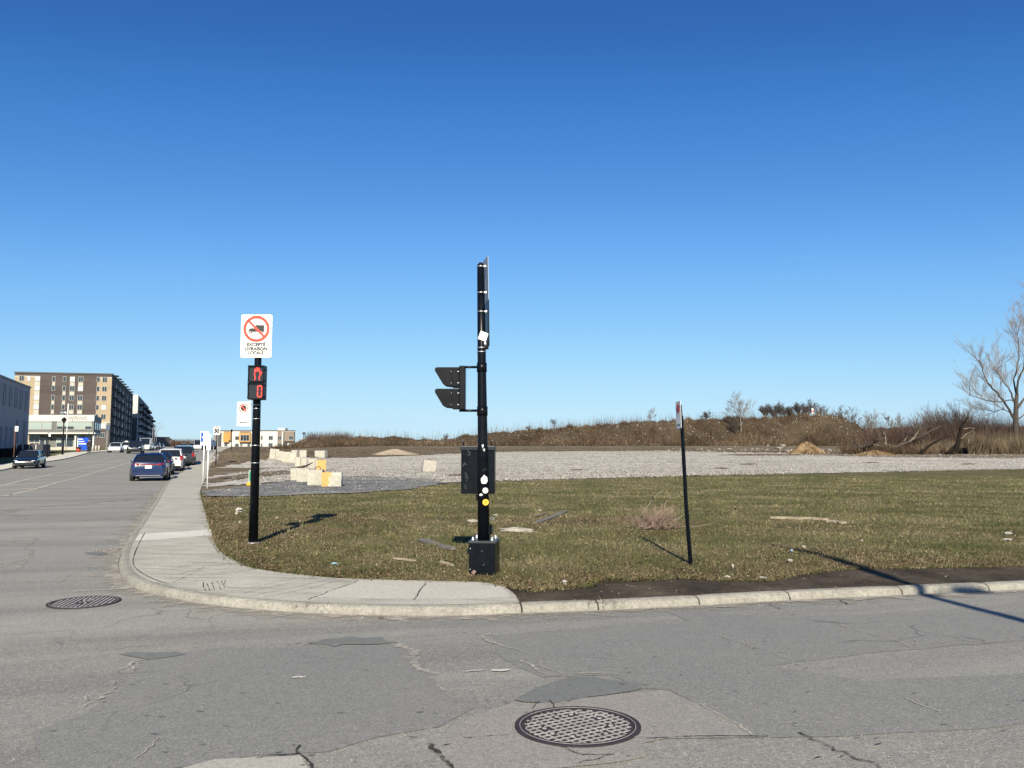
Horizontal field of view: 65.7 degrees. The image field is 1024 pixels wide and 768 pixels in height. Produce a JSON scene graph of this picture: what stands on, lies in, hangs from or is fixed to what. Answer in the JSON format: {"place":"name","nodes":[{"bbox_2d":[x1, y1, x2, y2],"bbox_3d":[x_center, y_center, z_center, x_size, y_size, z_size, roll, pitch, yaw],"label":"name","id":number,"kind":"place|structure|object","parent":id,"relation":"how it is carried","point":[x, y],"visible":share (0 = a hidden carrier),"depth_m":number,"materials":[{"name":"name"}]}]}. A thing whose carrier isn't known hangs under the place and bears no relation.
{"place":"outdoors","nodes":[
{"label":"outdoors","id":0,"kind":"place"},
{"bbox_2d":[12,444,50,455],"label":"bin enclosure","id":1,"kind":"object","parent":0,"point":[43,447],"visible":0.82,"depth_m":89.39,"materials":[{"name":"black metal"}]},
{"bbox_2d":[0,448,105,463],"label":"verge","id":2,"kind":"structure","parent":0,"point":[3,460],"depth_m":96.40,"materials":[{"name":"green plant"}]},
{"bbox_2d":[0,448,21,456],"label":"hedge","id":3,"kind":"object","parent":2,"relation":"on","point":[6,452],"visible":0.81,"depth_m":88.06,"materials":[{"name":"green plant"}]},
{"bbox_2d":[0,374,30,448],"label":"office building","id":4,"kind":"structure","parent":2,"relation":"on","point":[14,402],"depth_m":104.34,"materials":[{"name":"grey paint"}]},
{"bbox_2d":[28,411,101,449],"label":"glass pavilion","id":5,"kind":"structure","parent":2,"relation":"on","point":[40,427],"depth_m":149.82,"materials":[{"name":"metal"}]},
{"bbox_2d":[30,422,41,429],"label":"window","id":6,"kind":"structure","parent":5,"relation":"in","point":[34,425],"depth_m":149.75,"materials":[{"name":"white glass"}]},
{"bbox_2d":[56,438,73,446],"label":"shop window","id":7,"kind":"structure","parent":5,"relation":"in","point":[69,440],"depth_m":151.11,"materials":[{"name":"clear glass"}]},
{"bbox_2d":[77,438,88,449],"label":"sign board","id":8,"kind":"object","parent":2,"relation":"on","point":[82,442],"visible":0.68,"depth_m":123.56,"materials":[{"name":"blue plastic"}]},
{"bbox_2d":[0,450,106,468],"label":"sidewalk","id":9,"kind":"structure","parent":0,"point":[50,458],"depth_m":89.72,"materials":[{"name":"grey concrete"}]},
{"bbox_2d":[170,438,199,446],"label":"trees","id":10,"kind":"object","parent":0,"point":[178,442],"visible":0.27,"depth_m":425.97,"materials":[{"name":"brown plant"}]},
{"bbox_2d":[199,476,446,496],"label":"gravel path","id":11,"kind":"structure","parent":0,"point":[312,489],"depth_m":32.28,"materials":[{"name":"grey gravel"}]},
{"bbox_2d":[296,465,309,481],"bbox_3d":[-10.076,4.319,38.288,0.612,0.825,0.723,1,-5,-12],"label":"concrete block","id":12,"kind":"object","parent":11,"relation":"on","point":[302,475],"depth_m":37.95,"materials":[{"name":"beige concrete"}]},
{"bbox_2d":[307,466,323,484],"bbox_3d":[-8.592,4.024,34.793,0.648,0.842,0.722,0,-5,-6],"label":"concrete block","id":13,"kind":"object","parent":11,"relation":"on","point":[314,476],"depth_m":34.45,"materials":[{"name":"beige concrete"}]},
{"bbox_2d":[321,469,342,485],"bbox_3d":[-7.614,3.966,33.611,0.839,0.763,0.723,1,-5,-8],"label":"concrete block","id":14,"kind":"object","parent":11,"relation":"on","point":[331,478],"depth_m":33.27,"materials":[{"name":"yellow paint"}]},
{"bbox_2d":[129,447,518,603],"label":"sidewalk","id":15,"kind":"structure","parent":0,"point":[179,510],"depth_m":10.61,"materials":[{"name":"concrete"}]},
{"bbox_2d":[135,529,211,540],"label":"sidewalk slab","id":16,"kind":"structure","parent":15,"relation":"on","point":[164,535],"depth_m":14.69,"materials":[{"name":"grey concrete"}]},
{"bbox_2d":[200,431,207,481],"bbox_3d":[-14.929,3.565,38.476,0.374,2.537,0.081,0,-5,0],"label":"bus stop sign","id":17,"kind":"object","parent":15,"relation":"on","point":[203,440],"visible":0.81,"depth_m":38.51,"materials":[{"name":"white metal"}]},
{"bbox_2d":[132,505,426,599],"bbox_3d":[-5.991,2.814,15.050,2.875,0.001,16.686,3,-5,-30],"label":"sidewalk joint","id":18,"kind":"object","parent":15,"relation":"on","point":[245,588],"visible":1,"depth_m":9.40,"materials":[{"name":"grey concrete"}]},
{"bbox_2d":[312,580,423,598],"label":"sidewalk slab","id":19,"kind":"structure","parent":15,"relation":"on","point":[367,589],"depth_m":8.87,"materials":[{"name":"grey concrete"}]},
{"bbox_2d":[416,582,510,598],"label":"sidewalk slab","id":20,"kind":"structure","parent":15,"relation":"on","point":[447,590],"depth_m":8.81,"materials":[{"name":"grey concrete"}]},
{"bbox_2d":[0,447,1023,767],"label":"road","id":21,"kind":"structure","parent":0,"point":[60,665],"depth_m":6.75,"materials":[{"name":"grey asphalt"}]},
{"bbox_2d":[12,450,45,468],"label":"parked car","id":22,"kind":"object","parent":21,"relation":"on","point":[35,458],"visible":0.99,"depth_m":65.34,"materials":[{"name":"paint"}]},
{"bbox_2d":[0,460,129,495],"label":"road marking","id":23,"kind":"object","parent":21,"relation":"on","point":[53,482],"visible":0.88,"depth_m":42.60,"materials":[{"name":"beige paint"}]},
{"bbox_2d":[46,595,120,608],"bbox_3d":[-4.653,2.377,8.631,0.724,0.026,0.724,1,-5,-10],"label":"manhole cover","id":24,"kind":"object","parent":21,"relation":"on","point":[81,602],"visible":0.99,"depth_m":8.61,"materials":[{"name":"metal"}]},
{"bbox_2d":[107,442,123,452],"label":"parked car","id":25,"kind":"object","parent":21,"relation":"on","point":[115,446],"visible":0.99,"depth_m":114.84,"materials":[{"name":"paint"}]},
{"bbox_2d":[126,441,144,453],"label":"moving car","id":26,"kind":"object","parent":21,"relation":"on","point":[135,446],"visible":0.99,"depth_m":103.55,"materials":[{"name":"paint"}]},
{"bbox_2d":[140,438,151,450],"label":"van","id":27,"kind":"object","parent":21,"relation":"on","point":[147,442],"visible":0.52,"depth_m":148.45,"materials":[{"name":"paint"}]},
{"bbox_2d":[130,453,173,480],"bbox_3d":[-19.668,4.528,43.275,2.193,1.487,4.687,2,-5,-21],"label":"parked car","id":28,"kind":"object","parent":21,"relation":"on","point":[149,464],"visible":0.99,"depth_m":41.35,"materials":[{"name":"paint"}]},
{"bbox_2d":[121,652,183,658],"bbox_3d":[-2.884,2.170,6.387,0.504,0.010,0.280,-3,-6,32],"label":"road patch","id":29,"kind":"object","parent":21,"relation":"on","point":[150,655],"visible":1,"depth_m":6.36,"materials":[{"name":"grey asphalt"}]},
{"bbox_2d":[162,453,177,474],"bbox_3d":[-23.502,5.315,52.918,2.193,1.487,4.687,2,-5,-22],"label":"parked car","id":30,"kind":"object","parent":21,"relation":"on","point":[169,458],"visible":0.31,"depth_m":51.67,"materials":[{"name":"paint"}]},
{"bbox_2d":[159,449,186,470],"bbox_3d":[-25.923,5.768,60.355,2.243,1.717,4.636,2,-4,-21],"label":"parked car","id":31,"kind":"object","parent":21,"relation":"on","point":[179,462],"visible":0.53,"depth_m":58.61,"materials":[{"name":"paint"}]},
{"bbox_2d":[174,445,197,464],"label":"parked car","id":32,"kind":"object","parent":21,"relation":"on","point":[190,457],"visible":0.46,"depth_m":66.02,"materials":[{"name":"paint"}]},
{"bbox_2d":[183,755,307,767],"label":"road patch","id":33,"kind":"object","parent":21,"relation":"on","point":[296,761],"visible":1,"depth_m":3.85,"materials":[{"name":"grey asphalt"}]},
{"bbox_2d":[32,644,473,767],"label":"road patch","id":34,"kind":"object","parent":21,"relation":"on","point":[206,686],"visible":1,"depth_m":4.78,"materials":[{"name":"grey asphalt"}]},
{"bbox_2d":[310,637,394,646],"bbox_3d":[-1.358,2.181,6.739,0.752,0.019,0.395,1,-5,-12],"label":"road patch","id":35,"kind":"object","parent":21,"relation":"on","point":[360,640],"visible":1,"depth_m":6.73,"materials":[{"name":"grey asphalt"}]},
{"bbox_2d":[8,598,1009,767],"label":"road grit","id":36,"kind":"object","parent":21,"relation":"on","point":[468,683],"visible":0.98,"depth_m":4.74,"materials":[{"name":"gravel"}]},
{"bbox_2d":[83,613,939,756],"bbox_3d":[0.304,2.029,5.604,6.291,0.144,3.384,1,-5,-15],"label":"road crack","id":37,"kind":"object","parent":21,"relation":"on","point":[417,667],"visible":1,"depth_m":5.73,"materials":[{"name":"grey asphalt"}]},
{"bbox_2d":[48,604,1020,764],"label":"road flecks","id":38,"kind":"object","parent":21,"relation":"on","point":[487,699],"visible":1,"depth_m":4.61,"materials":[{"name":"grey asphalt"}]},
{"bbox_2d":[107,498,965,619],"bbox_3d":[-15.040,4.500,37.012,8.672,0.417,68.598,3,-5,-29],"label":"kerb grit","id":39,"kind":"object","parent":21,"relation":"on","point":[405,615],"visible":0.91,"depth_m":8.31,"materials":[{"name":"gravel"}]},
{"bbox_2d":[86,472,1023,622],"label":"gutter dust","id":40,"kind":"object","parent":21,"relation":"on","point":[114,567],"visible":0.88,"depth_m":8.69,"materials":[{"name":"grey"}]},
{"bbox_2d":[257,600,877,767],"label":"road crack","id":41,"kind":"object","parent":21,"relation":"on","point":[429,747],"visible":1,"depth_m":3.99,"materials":[{"name":"grey asphalt"}]},
{"bbox_2d":[515,706,640,747],"bbox_3d":[0.358,1.874,4.340,0.688,0.026,0.688,3,-7,-32],"label":"manhole cover","id":42,"kind":"object","parent":21,"relation":"on","point":[570,726],"visible":0.98,"depth_m":4.31,"materials":[{"name":"metal"}]},
{"bbox_2d":[514,677,641,702],"bbox_3d":[0.428,1.950,5.025,0.555,0.022,0.804,-4,-6,40],"label":"road patch","id":43,"kind":"object","parent":21,"relation":"on","point":[566,689],"visible":1,"depth_m":5.07,"materials":[{"name":"grey asphalt"}]},
{"bbox_2d":[435,690,754,767],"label":"road patch","id":44,"kind":"object","parent":21,"relation":"on","point":[506,744],"visible":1,"depth_m":4.22,"materials":[{"name":"grey asphalt"}]},
{"bbox_2d":[492,609,1023,737],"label":"road patch","id":45,"kind":"object","parent":21,"relation":"on","point":[769,699],"visible":1,"depth_m":5.69,"materials":[{"name":"grey asphalt"}]},
{"bbox_2d":[0,0,1023,442],"label":"sky","id":46,"kind":"structure","parent":0,"point":[694,203],"materials":[{"name":"blue"}]},
{"bbox_2d":[200,446,1023,588],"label":"lot ground","id":47,"kind":"structure","parent":0,"point":[212,471],"depth_m":101.01,"materials":[{"name":"soil"}]},
{"bbox_2d":[206,433,210,487],"bbox_3d":[-12.395,3.173,32.404,0.179,2.328,0.079,0,-5,0],"label":"bus stop sign","id":48,"kind":"object","parent":47,"relation":"on","point":[208,445],"visible":0.92,"depth_m":32.42,"materials":[{"name":"white metal"}]},
{"bbox_2d":[213,426,219,464],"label":"speed sign","id":49,"kind":"object","parent":47,"relation":"on","point":[216,430],"visible":1,"depth_m":66.52,"materials":[{"name":"white metal"}]},
{"bbox_2d":[213,428,295,446],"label":"school building","id":50,"kind":"structure","parent":47,"relation":"on","point":[271,438],"depth_m":329.08,"materials":[{"name":"white concrete"}]},
{"bbox_2d":[209,447,315,466],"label":"dirt mound","id":51,"kind":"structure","parent":47,"relation":"on","point":[228,460],"depth_m":76.72,"materials":[{"name":"soil"}]},
{"bbox_2d":[371,449,419,454],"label":"sand pile","id":52,"kind":"object","parent":47,"relation":"on","point":[394,452],"visible":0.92,"depth_m":94.66,"materials":[{"name":"beige sand"}]},
{"bbox_2d":[209,447,837,465],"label":"weeds","id":53,"kind":"object","parent":47,"relation":"on","point":[649,450],"visible":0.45,"depth_m":111.36,"materials":[{"name":"brown plant"}]},
{"bbox_2d":[315,448,786,457],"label":"field earth","id":54,"kind":"structure","parent":47,"relation":"on","point":[340,453],"depth_m":119.22,"materials":[{"name":"soil"}]},
{"bbox_2d":[198,451,1023,486],"bbox_3d":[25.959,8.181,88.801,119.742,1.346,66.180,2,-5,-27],"label":"gravel","id":55,"kind":"structure","parent":47,"relation":"on","point":[525,459],"depth_m":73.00,"materials":[{"name":"grey gravel"}]},
{"bbox_2d":[208,470,287,482],"bbox_3d":[-15.490,5.454,47.596,2.808,0.003,22.349,0,-5,-2],"label":"dirt patch","id":56,"kind":"object","parent":55,"relation":"on","point":[224,478],"visible":0.74,"depth_m":44.92,"materials":[{"name":"soil"}]},
{"bbox_2d":[315,460,325,470],"bbox_3d":[-14.039,5.952,58.136,0.790,0.810,0.718,2,-5,-18],"label":"concrete block","id":57,"kind":"object","parent":55,"relation":"on","point":[321,464],"depth_m":57.81,"materials":[{"name":"orange paint"}]},
{"bbox_2d":[422,458,436,471],"bbox_3d":[-5.851,5.727,56.163,0.945,0.940,0.718,6,-6,-11],"label":"concrete block","id":58,"kind":"object","parent":55,"relation":"on","point":[428,465],"depth_m":55.82,"materials":[{"name":"beige concrete"}]},
{"bbox_2d":[668,448,838,453],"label":"rubble","id":59,"kind":"object","parent":47,"relation":"on","point":[723,450],"visible":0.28,"depth_m":117.35,"materials":[{"name":"stone"}]},
{"bbox_2d":[505,566,1023,603],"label":"soil strip","id":60,"kind":"object","parent":47,"relation":"on","point":[870,577],"visible":0.9,"depth_m":9.43,"materials":[{"name":"brown soil"}]},
{"bbox_2d":[519,567,1005,600],"bbox_3d":[5.327,2.416,10.051,10.978,0.026,1.376,1,-5,-13],"label":"soil grit","id":61,"kind":"object","parent":60,"relation":"on","point":[758,587],"visible":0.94,"depth_m":9.31,"materials":[{"name":"brown soil"}]},
{"bbox_2d":[787,441,826,453],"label":"wood chip pile","id":62,"kind":"object","parent":47,"relation":"on","point":[806,447],"visible":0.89,"depth_m":100.62,"materials":[{"name":"beige wood"}]},
{"bbox_2d":[854,450,895,454],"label":"wood chip pile","id":63,"kind":"object","parent":47,"relation":"on","point":[874,452],"visible":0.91,"depth_m":94.47,"materials":[{"name":"beige wood"}]},
{"bbox_2d":[826,443,962,454],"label":"felled brush","id":64,"kind":"object","parent":47,"relation":"on","point":[903,450],"visible":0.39,"depth_m":97.65,"materials":[{"name":"brown plant"}]},
{"bbox_2d":[848,436,888,449],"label":"dead tree","id":65,"kind":"object","parent":64,"relation":"on","point":[868,446],"visible":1,"depth_m":97.50,"materials":[{"name":"grey wood"}]},
{"bbox_2d":[890,422,940,448],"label":"dead tree","id":66,"kind":"object","parent":64,"relation":"on","point":[916,436],"visible":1,"depth_m":98.80,"materials":[{"name":"wood"}]},
{"bbox_2d":[835,440,967,453],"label":"brush","id":67,"kind":"object","parent":47,"relation":"on","point":[854,448],"visible":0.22,"depth_m":102.37,"materials":[{"name":"brown plant"}]},
{"bbox_2d":[915,405,942,427],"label":"bare tree","id":68,"kind":"object","parent":47,"relation":"on","point":[936,415],"visible":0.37,"depth_m":129.68,"materials":[{"name":"brown plant"}]},
{"bbox_2d":[920,436,948,454],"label":"dead tree","id":69,"kind":"object","parent":47,"relation":"on","point":[922,451],"visible":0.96,"depth_m":97.00,"materials":[{"name":"brown wood"}]},
{"bbox_2d":[847,415,1023,447],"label":"red thicket","id":70,"kind":"object","parent":47,"relation":"on","point":[894,436],"visible":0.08,"depth_m":114.43,"materials":[{"name":"brown plant"}]},
{"bbox_2d":[920,439,964,450],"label":"reeds","id":71,"kind":"object","parent":47,"relation":"on","point":[936,445],"visible":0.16,"depth_m":105.14,"materials":[{"name":"brown plant"}]},
{"bbox_2d":[934,400,981,425],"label":"bare tree","id":72,"kind":"object","parent":47,"relation":"on","point":[960,413],"visible":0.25,"depth_m":130.65,"materials":[{"name":"brown plant"}]},
{"bbox_2d":[898,404,1023,442],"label":"thicket twigs","id":73,"kind":"object","parent":47,"relation":"on","point":[928,425],"visible":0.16,"depth_m":118.97,"materials":[{"name":"brown plant"}]},
{"bbox_2d":[945,415,978,454],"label":"dead tree","id":74,"kind":"object","parent":47,"relation":"on","point":[953,449],"visible":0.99,"depth_m":96.44,"materials":[{"name":"wood"}]},
{"bbox_2d":[962,430,1009,453],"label":"reeds","id":75,"kind":"object","parent":47,"relation":"on","point":[989,445],"visible":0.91,"depth_m":97.96,"materials":[{"name":"beige plant"}]},
{"bbox_2d":[950,279,1023,436],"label":"bare tree","id":76,"kind":"object","parent":47,"relation":"on","point":[1015,417],"visible":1,"depth_m":109.97,"materials":[{"name":"brown plant"}]},
{"bbox_2d":[968,422,1023,442],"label":"red thicket","id":77,"kind":"object","parent":47,"relation":"on","point":[999,432],"visible":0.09,"depth_m":106.80,"materials":[{"name":"brown plant"}]},
{"bbox_2d":[999,427,1023,453],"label":"reeds","id":78,"kind":"object","parent":47,"relation":"on","point":[1016,447],"visible":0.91,"depth_m":100.41,"materials":[{"name":"beige plant"}]},
{"bbox_2d":[200,469,1023,591],"bbox_3d":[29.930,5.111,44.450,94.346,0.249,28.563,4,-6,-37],"label":"lawn","id":79,"kind":"structure","parent":0,"point":[1010,473],"depth_m":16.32,"materials":[{"name":"plant"}]},
{"bbox_2d":[237,315,271,543],"bbox_3d":[-4.389,0.776,13.524,0.393,3.962,0.556,4,-6,-43],"label":"signal post","id":80,"kind":"object","parent":79,"relation":"on","point":[256,337],"visible":0.99,"depth_m":13.59,"materials":[{"name":"black metal"}]},
{"bbox_2d":[418,538,455,549],"bbox_3d":[-1.256,2.634,13.084,0.183,0.031,1.543,-4,-2,-26],"label":"plank","id":81,"kind":"object","parent":79,"relation":"on","point":[430,541],"visible":0.93,"depth_m":13.03,"materials":[{"name":"grey wood"}]},
{"bbox_2d":[435,256,499,574],"bbox_3d":[-0.578,0.404,10.446,0.849,4.181,0.544,0,-5,0],"label":"traffic signal pole","id":82,"kind":"object","parent":79,"relation":"on","point":[478,470],"visible":1,"depth_m":10.31,"materials":[{"name":"black metal"}]},
{"bbox_2d":[500,527,533,531],"bbox_3d":[0.078,2.823,15.308,0.690,0.116,0.311,3,-1,-5],"label":"stone slab","id":83,"kind":"object","parent":79,"relation":"on","point":[514,529],"depth_m":15.22,"materials":[{"name":"beige stone"}]},
{"bbox_2d":[534,510,567,523],"bbox_3d":[0.946,3.071,18.407,0.161,0.030,3.404,5,-3,16],"label":"plank","id":84,"kind":"object","parent":79,"relation":"on","point":[554,515],"visible":0.96,"depth_m":18.15,"materials":[{"name":"grey wood"}]},
{"bbox_2d":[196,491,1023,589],"bbox_3d":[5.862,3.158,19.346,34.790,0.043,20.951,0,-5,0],"label":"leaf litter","id":85,"kind":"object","parent":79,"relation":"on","point":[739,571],"visible":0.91,"depth_m":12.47,"materials":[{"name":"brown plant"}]},
{"bbox_2d":[616,490,712,528],"bbox_3d":[3.001,2.500,15.832,1.886,0.769,0.869,2,-5,-18],"label":"dead bush","id":86,"kind":"object","parent":79,"relation":"on","point":[653,524],"visible":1,"depth_m":15.71,"materials":[{"name":"brown plant"}]},
{"bbox_2d":[676,401,692,563],"bbox_3d":[2.421,1.376,11.081,0.189,2.278,0.237,0,-5,0],"label":"sign post","id":87,"kind":"object","parent":79,"relation":"on","point":[679,421],"visible":0.98,"depth_m":11.11,"materials":[{"name":"black metal"}]},
{"bbox_2d":[269,415,1006,448],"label":"berm","id":88,"kind":"structure","parent":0,"point":[789,431],"depth_m":159.34,"materials":[{"name":"plant"}]},
{"bbox_2d":[272,412,885,448],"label":"berm scrub","id":89,"kind":"object","parent":88,"relation":"on","point":[696,441],"visible":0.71,"depth_m":155.53,"materials":[{"name":"brown plant"}]},
{"bbox_2d":[324,403,884,441],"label":"crest stems","id":90,"kind":"object","parent":88,"relation":"on","point":[604,424],"visible":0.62,"depth_m":165.41,"materials":[{"name":"brown plant"}]},
{"bbox_2d":[424,415,858,445],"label":"berm stones","id":91,"kind":"object","parent":88,"relation":"on","point":[642,437],"visible":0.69,"depth_m":159.87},
{"bbox_2d":[724,413,746,434],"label":"bare shrub","id":92,"kind":"object","parent":88,"relation":"on","point":[732,424],"visible":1,"depth_m":157.31,"materials":[{"name":"brown plant"}]},
{"bbox_2d":[725,391,756,430],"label":"bare tree","id":93,"kind":"object","parent":88,"relation":"on","point":[738,411],"visible":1,"depth_m":158.05,"materials":[{"name":"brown plant"}]},
{"bbox_2d":[757,403,773,416],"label":"bare tree","id":94,"kind":"object","parent":88,"relation":"on","point":[763,409],"visible":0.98,"depth_m":168.04,"materials":[{"name":"brown plant"}]},
{"bbox_2d":[793,402,808,414],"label":"bare tree","id":95,"kind":"object","parent":88,"relation":"on","point":[796,406],"visible":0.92,"depth_m":167.73,"materials":[{"name":"brown plant"}]},
{"bbox_2d":[801,398,819,413],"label":"bare tree","id":96,"kind":"object","parent":88,"relation":"on","point":[810,408],"visible":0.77,"depth_m":167.98,"materials":[{"name":"brown plant"}]},
{"bbox_2d":[858,411,883,431],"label":"bare tree","id":97,"kind":"object","parent":88,"relation":"on","point":[868,421],"visible":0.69,"depth_m":159.66,"materials":[{"name":"brown plant"}]},
{"bbox_3d":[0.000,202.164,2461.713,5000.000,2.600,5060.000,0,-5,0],"label":"ground","id":98,"kind":"structure","parent":0,"visible":0},
{"bbox_2d":[14,372,132,447],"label":"apartment block","id":99,"kind":"structure","parent":98,"relation":"on","point":[107,397],"depth_m":248.91,"materials":[{"name":"brown brick"}]},
{"bbox_2d":[131,395,151,440],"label":"apartment block","id":100,"kind":"structure","parent":98,"relation":"on","point":[141,412],"depth_m":372.53,"materials":[{"name":"black glass"}]},
{"bbox_2d":[153,437,169,446],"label":"row house","id":101,"kind":"structure","parent":98,"relation":"on","point":[165,441],"depth_m":404.35,"materials":[{"name":"grey"}]},
{"bbox_2d":[304,430,354,440],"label":"trees","id":102,"kind":"object","parent":98,"relation":"on","point":[312,437],"visible":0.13,"depth_m":349.83,"materials":[{"name":"brown plant"}]},
{"bbox_2d":[118,450,1023,615],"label":"kerb","id":103,"kind":"structure","parent":98,"relation":"on","point":[130,576],"depth_m":8.47,"materials":[{"name":"concrete"}]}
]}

